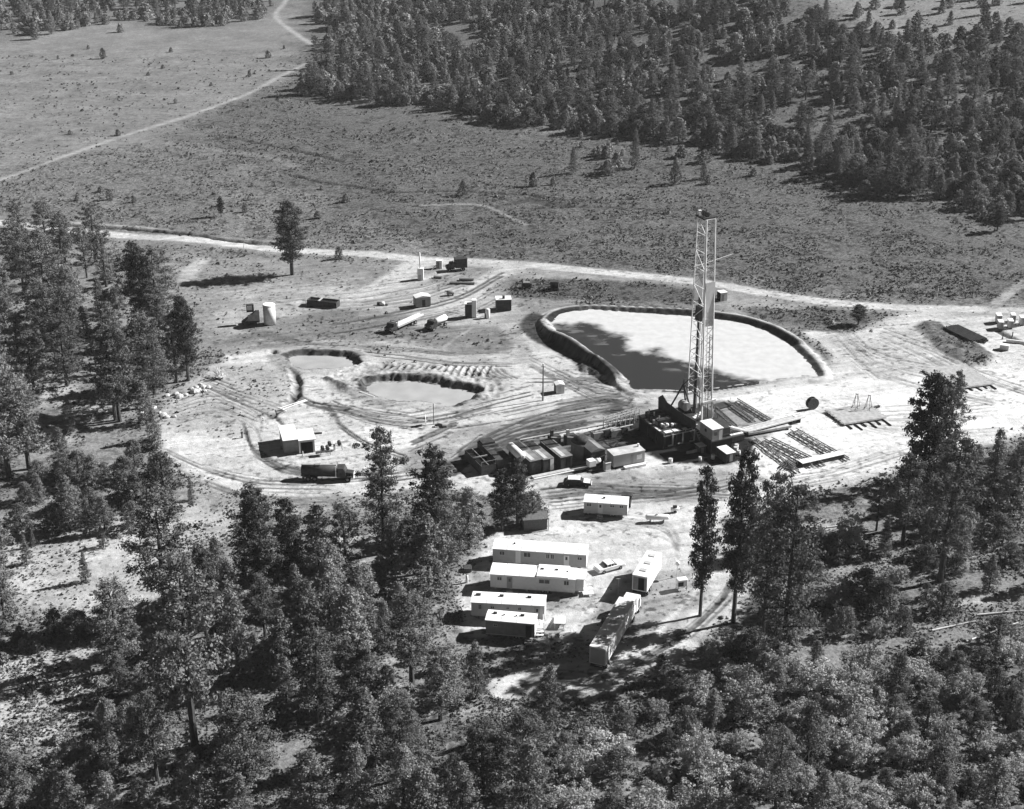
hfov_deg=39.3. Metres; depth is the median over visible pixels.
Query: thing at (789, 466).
pipe bundle
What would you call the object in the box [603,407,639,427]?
pipe bridge
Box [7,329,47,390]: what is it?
pine tree
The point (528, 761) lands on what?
young pine
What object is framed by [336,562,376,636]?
young pine
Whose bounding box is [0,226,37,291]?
pine tree
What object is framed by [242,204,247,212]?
juniper tree
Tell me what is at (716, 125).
juniper tree
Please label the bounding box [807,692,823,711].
juniper tree
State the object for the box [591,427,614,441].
mud pump
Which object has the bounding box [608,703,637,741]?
juniper tree
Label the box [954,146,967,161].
juniper tree
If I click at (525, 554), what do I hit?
window
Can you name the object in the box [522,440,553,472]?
skid house
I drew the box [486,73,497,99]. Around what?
young pine
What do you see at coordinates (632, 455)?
trailer house
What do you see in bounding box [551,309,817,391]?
pit water
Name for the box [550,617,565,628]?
table
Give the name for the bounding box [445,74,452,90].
young pine
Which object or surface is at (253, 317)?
loading hopper
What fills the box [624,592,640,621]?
truck tractor
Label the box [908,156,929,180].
juniper tree
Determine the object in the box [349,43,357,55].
young pine
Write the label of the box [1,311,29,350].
pine tree
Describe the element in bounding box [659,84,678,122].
pine tree
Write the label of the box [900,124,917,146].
pine tree
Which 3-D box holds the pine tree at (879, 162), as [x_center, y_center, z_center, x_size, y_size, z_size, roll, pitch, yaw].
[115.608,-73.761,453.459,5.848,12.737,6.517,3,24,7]
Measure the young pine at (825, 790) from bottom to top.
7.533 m
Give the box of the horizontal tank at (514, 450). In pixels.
[506,442,524,468]
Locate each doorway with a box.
[301,442,312,453]
[566,457,570,467]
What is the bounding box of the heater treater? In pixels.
[417,252,423,279]
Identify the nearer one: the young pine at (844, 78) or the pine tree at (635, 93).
the pine tree at (635, 93)
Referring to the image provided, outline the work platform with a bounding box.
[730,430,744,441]
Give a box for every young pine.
[0,442,17,465]
[0,566,20,629]
[4,240,12,264]
[17,0,27,19]
[18,0,30,14]
[19,534,32,563]
[29,327,49,359]
[29,474,47,502]
[30,529,35,546]
[43,10,56,33]
[44,426,69,467]
[48,769,86,808]
[51,264,91,321]
[54,263,83,310]
[55,5,64,27]
[55,474,82,531]
[61,395,75,433]
[74,306,92,332]
[78,552,91,582]
[79,453,106,487]
[79,498,96,534]
[90,277,103,313]
[90,770,122,808]
[92,495,114,533]
[92,702,117,750]
[93,290,121,326]
[106,651,134,691]
[116,705,149,761]
[132,380,154,423]
[136,783,162,808]
[144,631,180,695]
[146,407,161,438]
[151,0,160,15]
[169,750,214,808]
[180,339,195,366]
[186,0,192,10]
[187,477,194,500]
[190,0,199,13]
[191,5,197,22]
[201,0,207,7]
[206,535,230,591]
[209,590,260,675]
[212,0,221,14]
[212,691,239,760]
[213,561,246,614]
[223,771,254,808]
[243,0,250,8]
[248,572,275,620]
[263,608,299,680]
[270,655,297,705]
[280,563,307,613]
[285,748,341,808]
[286,578,341,671]
[289,595,304,637]
[296,502,339,572]
[308,555,346,636]
[311,61,320,87]
[312,543,349,603]
[323,53,334,74]
[324,584,374,659]
[332,80,344,98]
[333,684,388,767]
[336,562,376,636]
[337,741,375,808]
[338,67,342,83]
[340,66,348,80]
[342,10,352,24]
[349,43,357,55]
[358,562,382,621]
[364,66,370,76]
[365,18,371,32]
[365,77,374,101]
[368,24,375,42]
[368,554,390,600]
[371,599,396,647]
[373,19,382,37]
[376,39,387,59]
[376,46,386,63]
[379,523,404,573]
[387,581,411,628]
[387,743,421,808]
[392,44,400,61]
[396,761,451,808]
[400,512,452,601]
[402,710,427,756]
[407,27,417,41]
[407,83,416,100]
[410,54,418,75]
[413,76,419,85]
[422,496,467,557]
[429,71,438,93]
[430,47,440,65]
[433,18,438,26]
[436,90,448,109]
[444,761,484,808]
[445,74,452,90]
[445,85,458,108]
[452,486,484,549]
[454,57,462,72]
[461,74,470,96]
[461,639,490,702]
[471,42,475,56]
[476,0,483,15]
[483,74,488,85]
[484,53,493,70]
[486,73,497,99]
[491,29,500,48]
[497,735,552,808]
[501,93,512,118]
[517,54,531,76]
[523,61,530,81]
[525,34,534,51]
[533,663,566,729]
[549,102,559,120]
[555,54,561,71]
[558,73,566,91]
[560,109,569,127]
[568,146,577,171]
[574,2,583,16]
[578,22,593,43]
[581,31,587,47]
[588,67,596,85]
[607,64,615,82]
[608,92,617,112]
[628,130,641,166]
[629,103,645,126]
[645,70,657,96]
[646,28,655,46]
[646,98,660,126]
[649,74,659,90]
[650,652,670,682]
[656,103,665,118]
[660,115,671,139]
[661,45,669,64]
[667,30,673,46]
[667,59,678,78]
[687,45,694,65]
[688,27,696,46]
[690,61,700,78]
[695,75,701,87]
[696,32,702,49]
[700,63,708,82]
[700,97,714,122]
[700,117,707,138]
[701,688,726,729]
[702,25,713,45]
[715,2,722,22]
[724,127,737,152]
[728,95,734,109]
[734,59,745,75]
[742,75,753,96]
[743,126,766,152]
[750,111,758,127]
[754,94,765,114]
[757,79,765,97]
[762,660,795,699]
[767,92,776,115]
[768,69,776,90]
[770,0,779,11]
[780,84,791,102]
[789,699,831,772]
[790,582,803,610]
[802,126,811,149]
[805,640,825,671]
[806,138,814,157]
[807,28,814,47]
[808,768,840,808]
[810,33,820,55]
[812,155,822,172]
[817,123,826,146]
[821,0,830,19]
[821,114,836,136]
[831,71,839,90]
[832,155,843,178]
[836,135,851,168]
[842,64,851,81]
[846,137,854,154]
[848,86,859,105]
[848,92,863,114]
[856,75,864,92]
[858,119,868,138]
[861,132,867,149]
[864,98,879,121]
[865,70,876,90]
[868,21,880,44]
[876,519,893,557]
[877,93,889,115]
[883,649,914,699]
[885,153,895,178]
[887,51,895,69]
[890,95,903,121]
[893,91,902,113]
[897,63,907,85]
[898,112,913,134]
[901,85,908,104]
[903,95,919,121]
[915,41,927,60]
[915,60,927,83]
[915,120,923,138]
[917,85,927,108]
[919,145,926,158]
[921,461,940,506]
[926,497,948,532]
[927,142,939,158]
[929,445,955,495]
[930,52,937,73]
[930,173,946,194]
[931,762,957,797]
[932,474,962,516]
[933,75,944,94]
[942,790,958,808]
[947,71,957,91]
[947,100,961,123]
[948,153,963,172]
[949,519,973,558]
[950,158,958,177]
[966,443,988,480]
[967,158,977,171]
[968,755,1019,808]
[970,65,979,88]
[974,427,1009,507]
[980,0,987,13]
[980,553,1002,590]
[984,118,996,138]
[991,439,1023,518]
[992,20,1004,41]
[998,118,1010,146]
[1005,465,1023,497]
[1006,138,1016,155]
[1006,193,1016,211]
[1007,88,1016,106]
[1008,696,1023,730]
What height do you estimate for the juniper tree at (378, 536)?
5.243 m
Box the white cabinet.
[431,259,441,269]
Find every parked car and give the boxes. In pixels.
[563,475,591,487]
[593,559,625,573]
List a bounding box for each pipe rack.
[714,406,737,426]
[727,400,755,421]
[735,398,770,420]
[752,437,800,473]
[762,438,813,467]
[770,437,825,466]
[788,429,830,453]
[796,428,849,461]
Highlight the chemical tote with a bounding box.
[603,460,610,471]
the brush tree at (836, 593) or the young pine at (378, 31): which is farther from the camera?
the young pine at (378, 31)
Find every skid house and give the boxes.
[513,441,541,474]
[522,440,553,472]
[539,438,572,469]
[584,439,605,464]
[995,313,1002,322]
[997,319,1004,329]
[1007,318,1013,328]
[1010,312,1016,322]
[1018,315,1023,325]
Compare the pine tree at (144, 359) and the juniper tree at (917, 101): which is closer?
the pine tree at (144, 359)
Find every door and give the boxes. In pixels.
[507,577,511,587]
[526,626,531,636]
[532,463,534,473]
[534,607,539,618]
[564,555,568,565]
[598,503,602,513]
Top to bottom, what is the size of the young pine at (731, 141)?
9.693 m
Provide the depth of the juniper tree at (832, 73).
552.77 m
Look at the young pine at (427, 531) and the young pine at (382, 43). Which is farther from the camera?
the young pine at (382, 43)
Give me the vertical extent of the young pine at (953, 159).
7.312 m
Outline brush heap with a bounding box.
[213,366,226,378]
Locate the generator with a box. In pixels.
[675,576,687,589]
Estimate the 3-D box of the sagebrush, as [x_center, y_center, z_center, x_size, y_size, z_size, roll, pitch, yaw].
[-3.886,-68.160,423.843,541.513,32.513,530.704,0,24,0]
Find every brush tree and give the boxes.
[23,758,78,808]
[48,737,97,770]
[94,696,117,725]
[132,660,154,686]
[312,665,338,699]
[331,701,371,734]
[354,768,379,793]
[375,682,419,719]
[541,778,599,808]
[544,743,590,785]
[575,726,635,776]
[623,785,705,808]
[631,776,668,805]
[642,697,671,719]
[650,755,675,783]
[670,671,712,717]
[673,767,738,808]
[674,722,716,779]
[686,749,748,800]
[697,670,717,688]
[698,638,719,654]
[698,645,725,666]
[709,656,734,682]
[712,672,778,720]
[713,662,768,696]
[715,628,738,656]
[719,728,750,752]
[720,662,741,686]
[734,759,777,799]
[743,646,765,666]
[757,637,807,683]
[757,752,791,777]
[773,619,808,644]
[779,801,812,808]
[782,760,823,806]
[783,696,818,731]
[788,657,843,697]
[790,640,801,655]
[810,715,862,762]
[815,575,857,615]
[821,673,888,736]
[825,770,855,808]
[835,662,871,699]
[836,511,864,547]
[836,734,889,770]
[839,642,893,687]
[841,680,890,710]
[843,799,866,808]
[844,707,889,754]
[849,779,896,808]
[862,617,896,639]
[866,799,910,808]
[880,565,909,583]
[882,657,939,690]
[886,729,932,771]
[892,771,948,808]
[919,673,959,705]
[925,712,968,753]
[941,668,993,713]
[945,504,991,543]
[977,729,1006,761]
[990,635,1023,665]
[1004,679,1023,698]
[1006,749,1023,781]
[1011,652,1023,678]
[1015,630,1023,649]
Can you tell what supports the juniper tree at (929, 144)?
on the ground
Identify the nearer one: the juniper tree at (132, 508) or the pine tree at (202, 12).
the juniper tree at (132, 508)
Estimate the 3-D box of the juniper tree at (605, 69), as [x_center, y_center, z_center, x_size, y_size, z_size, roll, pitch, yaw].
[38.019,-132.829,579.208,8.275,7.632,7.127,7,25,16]
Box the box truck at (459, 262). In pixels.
[445,256,466,271]
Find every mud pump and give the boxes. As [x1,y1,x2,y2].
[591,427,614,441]
[608,424,632,439]
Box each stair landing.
[536,614,543,635]
[582,587,592,596]
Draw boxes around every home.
[470,591,546,619]
[485,609,537,644]
[490,562,586,594]
[492,538,588,567]
[583,494,628,519]
[632,550,661,594]
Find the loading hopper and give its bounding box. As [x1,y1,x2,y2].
[241,303,259,324]
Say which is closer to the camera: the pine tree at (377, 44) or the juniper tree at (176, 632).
the juniper tree at (176, 632)
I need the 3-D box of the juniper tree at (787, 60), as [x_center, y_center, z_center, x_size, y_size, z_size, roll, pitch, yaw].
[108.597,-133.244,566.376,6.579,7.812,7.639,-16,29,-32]
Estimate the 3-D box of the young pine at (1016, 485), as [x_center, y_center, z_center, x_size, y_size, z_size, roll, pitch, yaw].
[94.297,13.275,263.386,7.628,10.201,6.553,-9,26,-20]
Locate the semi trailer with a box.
[589,597,634,668]
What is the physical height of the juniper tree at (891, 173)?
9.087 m
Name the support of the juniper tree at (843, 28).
on the ground
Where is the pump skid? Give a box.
[586,454,605,471]
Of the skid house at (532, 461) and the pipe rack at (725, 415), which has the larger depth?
the pipe rack at (725, 415)
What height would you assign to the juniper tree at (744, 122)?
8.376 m
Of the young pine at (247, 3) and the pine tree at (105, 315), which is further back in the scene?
the young pine at (247, 3)
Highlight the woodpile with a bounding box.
[464,565,471,571]
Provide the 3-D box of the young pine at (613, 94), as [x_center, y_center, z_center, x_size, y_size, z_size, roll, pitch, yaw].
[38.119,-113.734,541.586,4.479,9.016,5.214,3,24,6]
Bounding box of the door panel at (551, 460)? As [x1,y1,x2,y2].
[550,458,553,470]
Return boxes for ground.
[0,0,1023,808]
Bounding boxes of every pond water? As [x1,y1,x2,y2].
[289,356,355,368]
[367,381,475,406]
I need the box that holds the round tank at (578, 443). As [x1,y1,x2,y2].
[571,435,593,460]
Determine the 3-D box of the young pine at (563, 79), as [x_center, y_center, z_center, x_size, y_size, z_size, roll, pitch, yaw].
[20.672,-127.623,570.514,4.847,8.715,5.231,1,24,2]
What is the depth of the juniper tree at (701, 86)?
547.21 m
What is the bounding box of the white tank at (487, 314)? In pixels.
[484,308,489,318]
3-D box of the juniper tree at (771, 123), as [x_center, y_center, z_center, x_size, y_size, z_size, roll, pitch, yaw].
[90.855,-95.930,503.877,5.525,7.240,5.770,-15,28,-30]
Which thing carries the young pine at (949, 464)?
on the ground
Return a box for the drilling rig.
[610,210,732,455]
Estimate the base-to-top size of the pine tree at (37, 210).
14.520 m
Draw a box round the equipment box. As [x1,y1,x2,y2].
[999,343,1009,350]
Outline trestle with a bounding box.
[852,394,859,408]
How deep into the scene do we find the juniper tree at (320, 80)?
589.18 m
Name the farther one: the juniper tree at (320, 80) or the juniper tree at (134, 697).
the juniper tree at (320, 80)
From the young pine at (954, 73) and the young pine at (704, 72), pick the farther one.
the young pine at (704, 72)
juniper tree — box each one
[1,502,36,530]
[3,381,38,408]
[6,349,24,369]
[12,625,27,643]
[13,481,34,502]
[23,459,50,482]
[36,501,73,536]
[36,607,70,644]
[36,781,65,808]
[46,457,80,488]
[54,484,82,513]
[54,607,95,645]
[61,449,89,480]
[70,229,76,241]
[71,751,121,797]
[72,486,104,515]
[77,509,95,527]
[93,501,115,521]
[93,622,113,643]
[94,461,111,481]
[96,532,109,548]
[99,48,107,58]
[104,286,125,307]
[105,188,113,200]
[106,469,138,500]
[108,455,139,485]
[113,698,136,733]
[116,500,143,533]
[118,623,142,642]
[119,480,147,506]
[121,372,136,392]
[121,777,157,808]
[122,439,144,466]
[128,694,145,707]
[134,633,152,656]
[135,601,155,621]
[137,450,185,497]
[145,454,162,476]
[153,629,181,662]
[161,607,190,633]
[171,769,189,791]
[204,626,228,652]
[216,196,224,216]
[224,739,267,781]
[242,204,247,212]
[246,712,272,741]
[260,632,295,665]
[271,565,284,582]
[312,75,326,95]
[317,58,336,74]
[334,247,343,259]
[337,53,352,68]
[337,722,357,746]
[349,647,382,682]
[366,83,377,99]
[369,711,386,738]
[372,84,395,105]
[374,663,399,687]
[375,514,406,543]
[378,74,393,89]
[384,81,406,105]
[394,28,407,45]
[395,515,418,549]
[397,62,412,81]
[413,598,432,623]
[414,643,430,664]
[415,689,432,706]
[417,60,435,80]
[431,89,444,108]
[435,768,454,789]
[442,32,455,51]
[443,751,462,771]
[452,51,474,69]
[453,76,469,93]
[457,180,468,195]
[458,85,472,103]
[464,501,488,531]
[469,83,480,91]
[477,85,495,105]
[478,65,491,78]
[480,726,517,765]
[488,104,509,124]
[491,791,513,808]
[501,75,523,92]
[516,92,533,111]
[517,69,532,84]
[517,107,540,126]
[518,489,550,520]
[525,97,549,120]
[528,95,551,114]
[532,76,552,94]
[540,87,557,107]
[544,93,557,109]
[548,62,566,80]
[548,731,583,759]
[552,89,563,106]
[565,115,582,133]
[572,95,589,115]
[579,95,598,112]
[589,58,604,78]
[589,113,603,134]
[595,91,607,108]
[596,18,607,32]
[596,66,612,82]
[596,742,642,786]
[596,791,626,808]
[599,99,616,116]
[603,27,615,44]
[603,52,620,67]
[603,116,618,136]
[603,781,622,795]
[605,113,623,133]
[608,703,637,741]
[616,92,635,109]
[616,106,631,127]
[627,104,638,122]
[627,110,637,127]
[628,44,640,63]
[630,93,647,108]
[630,119,646,138]
[639,113,651,132]
[644,116,660,137]
[654,727,678,756]
[665,672,688,697]
[668,164,682,184]
[669,119,688,143]
[671,704,699,744]
[678,109,692,127]
[680,25,698,44]
[686,102,704,124]
[691,82,710,101]
[699,8,709,25]
[700,162,707,179]
[703,110,713,130]
[704,119,725,138]
[704,121,726,142]
[710,114,728,132]
[719,87,736,104]
[719,103,743,126]
[722,124,742,144]
[725,634,751,663]
[726,121,739,135]
[733,794,754,808]
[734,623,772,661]
[735,116,754,138]
[740,126,763,139]
[741,37,758,57]
[747,136,766,159]
[758,725,783,752]
[762,56,779,75]
[763,60,786,80]
[763,80,783,103]
[764,121,774,137]
[766,124,785,141]
[778,57,794,75]
[789,27,808,47]
[790,134,802,151]
[796,127,806,144]
[799,106,818,126]
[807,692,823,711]
[819,535,850,565]
[820,149,835,170]
[822,81,844,100]
[823,19,840,36]
[826,67,841,85]
[826,605,861,640]
[832,122,865,143]
[833,23,850,40]
[838,566,887,610]
[841,160,867,185]
[844,153,866,174]
[848,303,867,324]
[851,25,864,40]
[852,163,871,186]
[853,138,863,155]
[857,577,910,624]
[863,65,882,81]
[863,127,885,149]
[865,149,876,170]
[865,153,880,175]
[866,77,880,94]
[867,159,883,182]
[868,135,885,153]
[875,115,891,134]
[877,767,896,789]
[880,136,899,155]
[880,693,911,723]
[883,165,906,191]
[884,118,904,137]
[891,605,913,633]
[891,713,919,742]
[897,153,910,168]
[899,180,919,199]
[903,93,922,111]
[908,25,924,44]
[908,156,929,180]
[909,696,945,734]
[912,543,939,572]
[914,528,943,559]
[916,581,934,601]
[921,136,937,154]
[921,737,964,783]
[922,162,947,187]
[926,581,962,616]
[927,157,936,166]
[931,180,946,198]
[936,645,952,666]
[942,141,961,159]
[943,650,970,681]
[945,553,967,577]
[946,179,963,196]
[954,48,972,68]
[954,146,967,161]
[954,180,994,209]
[955,767,981,798]
[956,170,981,195]
[958,151,982,173]
[959,695,994,733]
[962,107,984,128]
[963,475,984,494]
[965,142,981,166]
[966,488,1003,516]
[966,645,999,669]
[973,802,995,808]
[974,511,1019,546]
[975,100,993,122]
[976,155,999,172]
[976,174,1001,197]
[977,169,986,182]
[977,758,1011,790]
[978,614,1022,650]
[982,664,1008,699]
[984,466,1014,494]
[990,181,1006,196]
[990,207,1007,230]
[994,63,1010,83]
[995,96,1011,112]
[996,541,1023,567]
[996,685,1023,714]
[998,729,1023,756]
[1001,160,1023,181]
[1003,70,1020,88]
[1004,158,1019,177]
[1005,56,1023,76]
[1008,99,1023,123]
[1008,116,1023,139]
[1009,47,1023,64]
[1012,187,1023,207]
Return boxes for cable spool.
[806,396,818,409]
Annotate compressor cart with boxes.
[671,505,679,512]
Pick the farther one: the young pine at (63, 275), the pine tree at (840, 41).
the pine tree at (840, 41)
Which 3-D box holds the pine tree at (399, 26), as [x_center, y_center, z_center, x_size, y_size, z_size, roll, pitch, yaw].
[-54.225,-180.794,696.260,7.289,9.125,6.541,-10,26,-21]
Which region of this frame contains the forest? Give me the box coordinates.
[0,0,1023,744]
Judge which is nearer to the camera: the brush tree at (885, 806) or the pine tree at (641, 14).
the brush tree at (885, 806)
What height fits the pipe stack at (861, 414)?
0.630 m
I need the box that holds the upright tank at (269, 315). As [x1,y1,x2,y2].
[262,302,275,324]
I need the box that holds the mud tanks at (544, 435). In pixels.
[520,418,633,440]
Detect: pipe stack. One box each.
[824,404,891,429]
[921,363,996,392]
[943,324,987,342]
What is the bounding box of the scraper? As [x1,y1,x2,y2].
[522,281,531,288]
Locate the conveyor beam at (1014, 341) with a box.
[1006,339,1023,343]
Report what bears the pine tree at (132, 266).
on the ground
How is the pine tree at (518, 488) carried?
on the ground
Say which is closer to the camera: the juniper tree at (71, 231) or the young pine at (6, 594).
the young pine at (6, 594)
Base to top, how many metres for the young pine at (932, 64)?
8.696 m
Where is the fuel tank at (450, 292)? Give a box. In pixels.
[446,290,454,295]
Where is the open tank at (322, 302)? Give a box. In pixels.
[305,297,339,308]
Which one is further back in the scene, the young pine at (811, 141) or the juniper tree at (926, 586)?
the young pine at (811, 141)
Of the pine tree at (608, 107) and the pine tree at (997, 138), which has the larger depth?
the pine tree at (608, 107)
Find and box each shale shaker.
[548,430,563,443]
[563,429,576,444]
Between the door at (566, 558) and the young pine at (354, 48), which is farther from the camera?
the young pine at (354, 48)
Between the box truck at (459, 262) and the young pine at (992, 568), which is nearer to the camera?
the young pine at (992, 568)
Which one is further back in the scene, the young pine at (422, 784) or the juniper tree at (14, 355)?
the juniper tree at (14, 355)
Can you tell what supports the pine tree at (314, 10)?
on the ground
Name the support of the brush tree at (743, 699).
on the ground
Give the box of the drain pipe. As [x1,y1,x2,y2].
[531,464,586,479]
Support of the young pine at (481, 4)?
on the ground
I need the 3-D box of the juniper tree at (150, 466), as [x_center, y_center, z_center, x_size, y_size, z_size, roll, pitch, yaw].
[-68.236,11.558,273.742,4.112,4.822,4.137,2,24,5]
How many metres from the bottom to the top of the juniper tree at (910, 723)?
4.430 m
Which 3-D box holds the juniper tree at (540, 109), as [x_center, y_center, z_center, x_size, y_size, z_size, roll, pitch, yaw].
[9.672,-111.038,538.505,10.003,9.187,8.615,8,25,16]
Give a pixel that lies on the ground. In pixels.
(888, 360)
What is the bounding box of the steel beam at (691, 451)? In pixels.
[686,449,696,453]
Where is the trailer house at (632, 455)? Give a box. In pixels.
[607,443,645,469]
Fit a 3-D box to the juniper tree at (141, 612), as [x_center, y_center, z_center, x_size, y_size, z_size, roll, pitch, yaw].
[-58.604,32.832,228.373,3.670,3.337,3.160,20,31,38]
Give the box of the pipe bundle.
[778,459,798,470]
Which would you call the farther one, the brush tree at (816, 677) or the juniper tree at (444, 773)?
the brush tree at (816, 677)
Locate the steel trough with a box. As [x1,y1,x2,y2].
[798,451,843,467]
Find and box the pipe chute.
[745,423,791,436]
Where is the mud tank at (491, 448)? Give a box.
[477,437,510,471]
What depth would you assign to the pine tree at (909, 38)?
583.89 m
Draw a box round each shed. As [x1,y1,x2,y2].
[278,424,315,453]
[413,292,430,307]
[495,295,511,310]
[521,509,549,530]
[550,279,558,290]
[695,442,706,453]
[717,290,727,301]
[717,445,735,462]
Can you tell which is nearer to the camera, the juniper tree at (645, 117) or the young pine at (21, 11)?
the juniper tree at (645, 117)
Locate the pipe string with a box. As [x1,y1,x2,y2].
[278,399,306,410]
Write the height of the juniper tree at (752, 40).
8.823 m
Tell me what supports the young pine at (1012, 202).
on the ground
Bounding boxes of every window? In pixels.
[523,552,530,557]
[539,579,549,583]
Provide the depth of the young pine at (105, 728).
197.70 m
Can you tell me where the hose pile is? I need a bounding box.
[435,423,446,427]
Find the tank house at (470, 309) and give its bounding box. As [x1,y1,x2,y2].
[465,298,476,317]
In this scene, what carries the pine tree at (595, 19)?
on the ground
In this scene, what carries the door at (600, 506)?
in the mobile home at (601, 505)
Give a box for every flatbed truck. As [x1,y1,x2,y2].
[384,313,423,333]
[424,314,446,330]
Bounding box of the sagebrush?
[0,0,1023,808]
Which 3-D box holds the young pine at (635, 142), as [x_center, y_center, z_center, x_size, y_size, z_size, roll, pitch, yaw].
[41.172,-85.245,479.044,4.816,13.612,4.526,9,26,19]
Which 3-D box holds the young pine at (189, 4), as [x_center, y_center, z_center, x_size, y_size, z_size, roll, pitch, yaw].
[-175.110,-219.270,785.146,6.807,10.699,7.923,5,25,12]
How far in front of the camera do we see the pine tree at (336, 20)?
729.20 m
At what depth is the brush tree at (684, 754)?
192.56 m
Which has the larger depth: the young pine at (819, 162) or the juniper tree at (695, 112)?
the juniper tree at (695, 112)
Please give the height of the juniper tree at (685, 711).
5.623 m
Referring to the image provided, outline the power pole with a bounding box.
[541,363,545,400]
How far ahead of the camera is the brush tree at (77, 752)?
195.82 m
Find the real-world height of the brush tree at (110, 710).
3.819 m
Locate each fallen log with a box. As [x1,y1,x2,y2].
[931,620,976,630]
[966,622,1018,641]
[976,606,1023,615]
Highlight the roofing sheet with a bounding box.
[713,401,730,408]
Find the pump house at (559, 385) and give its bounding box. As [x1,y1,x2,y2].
[554,380,564,393]
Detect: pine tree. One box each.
[0,218,31,272]
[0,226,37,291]
[0,262,21,321]
[0,291,11,342]
[0,313,26,397]
[0,354,31,478]
[0,377,51,469]
[0,510,17,605]
[0,746,40,808]
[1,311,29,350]
[6,198,31,240]
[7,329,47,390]
[10,228,74,308]
[15,277,54,340]
[25,283,65,347]
[29,200,57,241]
[36,311,84,386]
[42,0,55,9]
[44,254,57,282]
[45,217,76,265]
[48,285,89,355]
[49,213,73,262]
[61,0,75,13]
[71,226,93,277]
[72,201,109,261]
[82,328,137,420]
[84,575,143,666]
[86,227,121,286]
[87,324,146,421]
[90,301,121,343]
[108,321,131,366]
[113,240,158,324]
[116,484,209,616]
[118,0,128,9]
[122,312,176,407]
[126,245,178,327]
[126,687,180,782]
[130,0,140,7]
[130,335,170,394]
[136,552,242,747]
[142,282,170,343]
[156,313,192,382]
[165,294,202,380]
[171,0,179,9]
[183,542,221,637]
[196,4,206,21]
[208,688,282,793]
[219,0,224,9]
[223,483,284,597]
[241,574,282,636]
[269,199,309,274]
[269,497,309,592]
[289,625,349,723]
[299,61,319,94]
[310,35,321,61]
[312,1,318,15]
[321,0,331,10]
[321,40,336,69]
[324,501,367,585]
[329,0,338,7]
[330,634,372,702]
[331,14,342,27]
[335,46,352,68]
[336,1,352,22]
[349,67,369,98]
[352,425,411,553]
[356,28,373,50]
[357,15,367,37]
[366,42,374,62]
[370,59,382,88]
[372,38,382,59]
[374,688,424,764]
[375,587,443,687]
[393,56,410,83]
[394,23,406,37]
[401,0,410,12]
[405,442,462,567]
[411,643,469,720]
[413,14,425,30]
[413,22,422,43]
[414,0,421,8]
[415,26,430,45]
[417,27,435,46]
[418,38,429,61]
[419,499,469,580]
[427,2,437,21]
[439,31,451,55]
[445,1,455,19]
[449,36,463,54]
[449,715,507,795]
[455,0,464,20]
[457,58,471,86]
[462,47,473,62]
[465,94,477,116]
[469,0,476,14]
[479,46,494,65]
[483,467,516,530]
[485,39,498,60]
[486,81,504,106]
[496,707,558,778]
[497,0,510,15]
[498,31,511,56]
[500,12,508,25]
[502,57,519,86]
[503,456,534,526]
[504,78,523,107]
[506,13,518,32]
[514,0,531,16]
[515,45,530,65]
[530,53,543,78]
[534,0,543,7]
[539,34,550,57]
[539,75,551,89]
[548,14,561,38]
[558,86,578,112]
[563,34,580,61]
[563,78,575,104]
[567,38,580,67]
[575,46,594,69]
[576,69,593,95]
[590,16,602,37]
[591,33,605,53]
[598,75,613,89]
[600,95,620,120]
[605,17,616,31]
[609,15,621,38]
[617,19,632,40]
[619,88,636,106]
[622,49,636,77]
[624,35,635,48]
[628,66,645,91]
[628,90,639,109]
[635,9,647,29]
[648,26,660,52]
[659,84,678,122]
[665,75,682,98]
[676,0,690,9]
[677,56,695,89]
[681,0,695,22]
[688,463,720,616]
[701,0,713,8]
[711,0,725,14]
[713,0,731,25]
[713,87,732,111]
[715,446,765,623]
[733,74,755,110]
[738,468,794,639]
[745,480,828,656]
[751,722,805,808]
[756,23,768,47]
[762,1,775,14]
[768,78,783,103]
[779,63,799,85]
[791,101,810,136]
[795,68,817,99]
[808,9,817,29]
[809,132,831,160]
[812,6,828,37]
[817,124,834,144]
[832,34,851,61]
[832,135,851,170]
[841,46,861,81]
[842,31,859,51]
[845,66,861,98]
[849,46,864,63]
[854,21,869,51]
[866,478,895,530]
[868,152,887,185]
[869,167,891,195]
[872,116,884,134]
[878,452,930,545]
[879,30,897,51]
[881,127,901,162]
[890,62,907,84]
[890,156,908,192]
[893,46,914,71]
[893,369,960,526]
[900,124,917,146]
[900,127,922,159]
[903,28,913,43]
[905,143,922,165]
[910,431,996,582]
[912,162,929,193]
[915,127,927,149]
[919,70,932,94]
[923,80,945,132]
[924,94,948,126]
[927,52,948,80]
[935,369,976,445]
[940,51,962,77]
[940,74,956,103]
[942,103,965,132]
[963,28,993,112]
[980,3,991,30]
[981,144,998,159]
[987,57,995,72]
[990,115,1010,136]
[991,122,1010,157]
[994,49,1015,73]
[1004,34,1023,54]
[1015,30,1023,50]
[1019,193,1023,211]
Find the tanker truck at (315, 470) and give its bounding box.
[301,461,354,481]
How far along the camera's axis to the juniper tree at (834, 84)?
536.10 m
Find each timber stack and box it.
[449,281,474,284]
[459,278,473,280]
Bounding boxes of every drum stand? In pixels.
[320,445,330,454]
[327,440,341,449]
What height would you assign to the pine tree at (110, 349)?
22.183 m
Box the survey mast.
[425,403,433,423]
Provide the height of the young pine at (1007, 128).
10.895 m
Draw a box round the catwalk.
[729,413,805,435]
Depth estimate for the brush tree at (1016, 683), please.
207.25 m
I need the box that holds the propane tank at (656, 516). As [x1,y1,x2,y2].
[645,513,668,522]
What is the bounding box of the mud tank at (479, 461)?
[465,447,495,475]
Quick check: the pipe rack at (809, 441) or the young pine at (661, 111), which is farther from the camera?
the young pine at (661, 111)
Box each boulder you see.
[174,393,182,398]
[190,388,199,393]

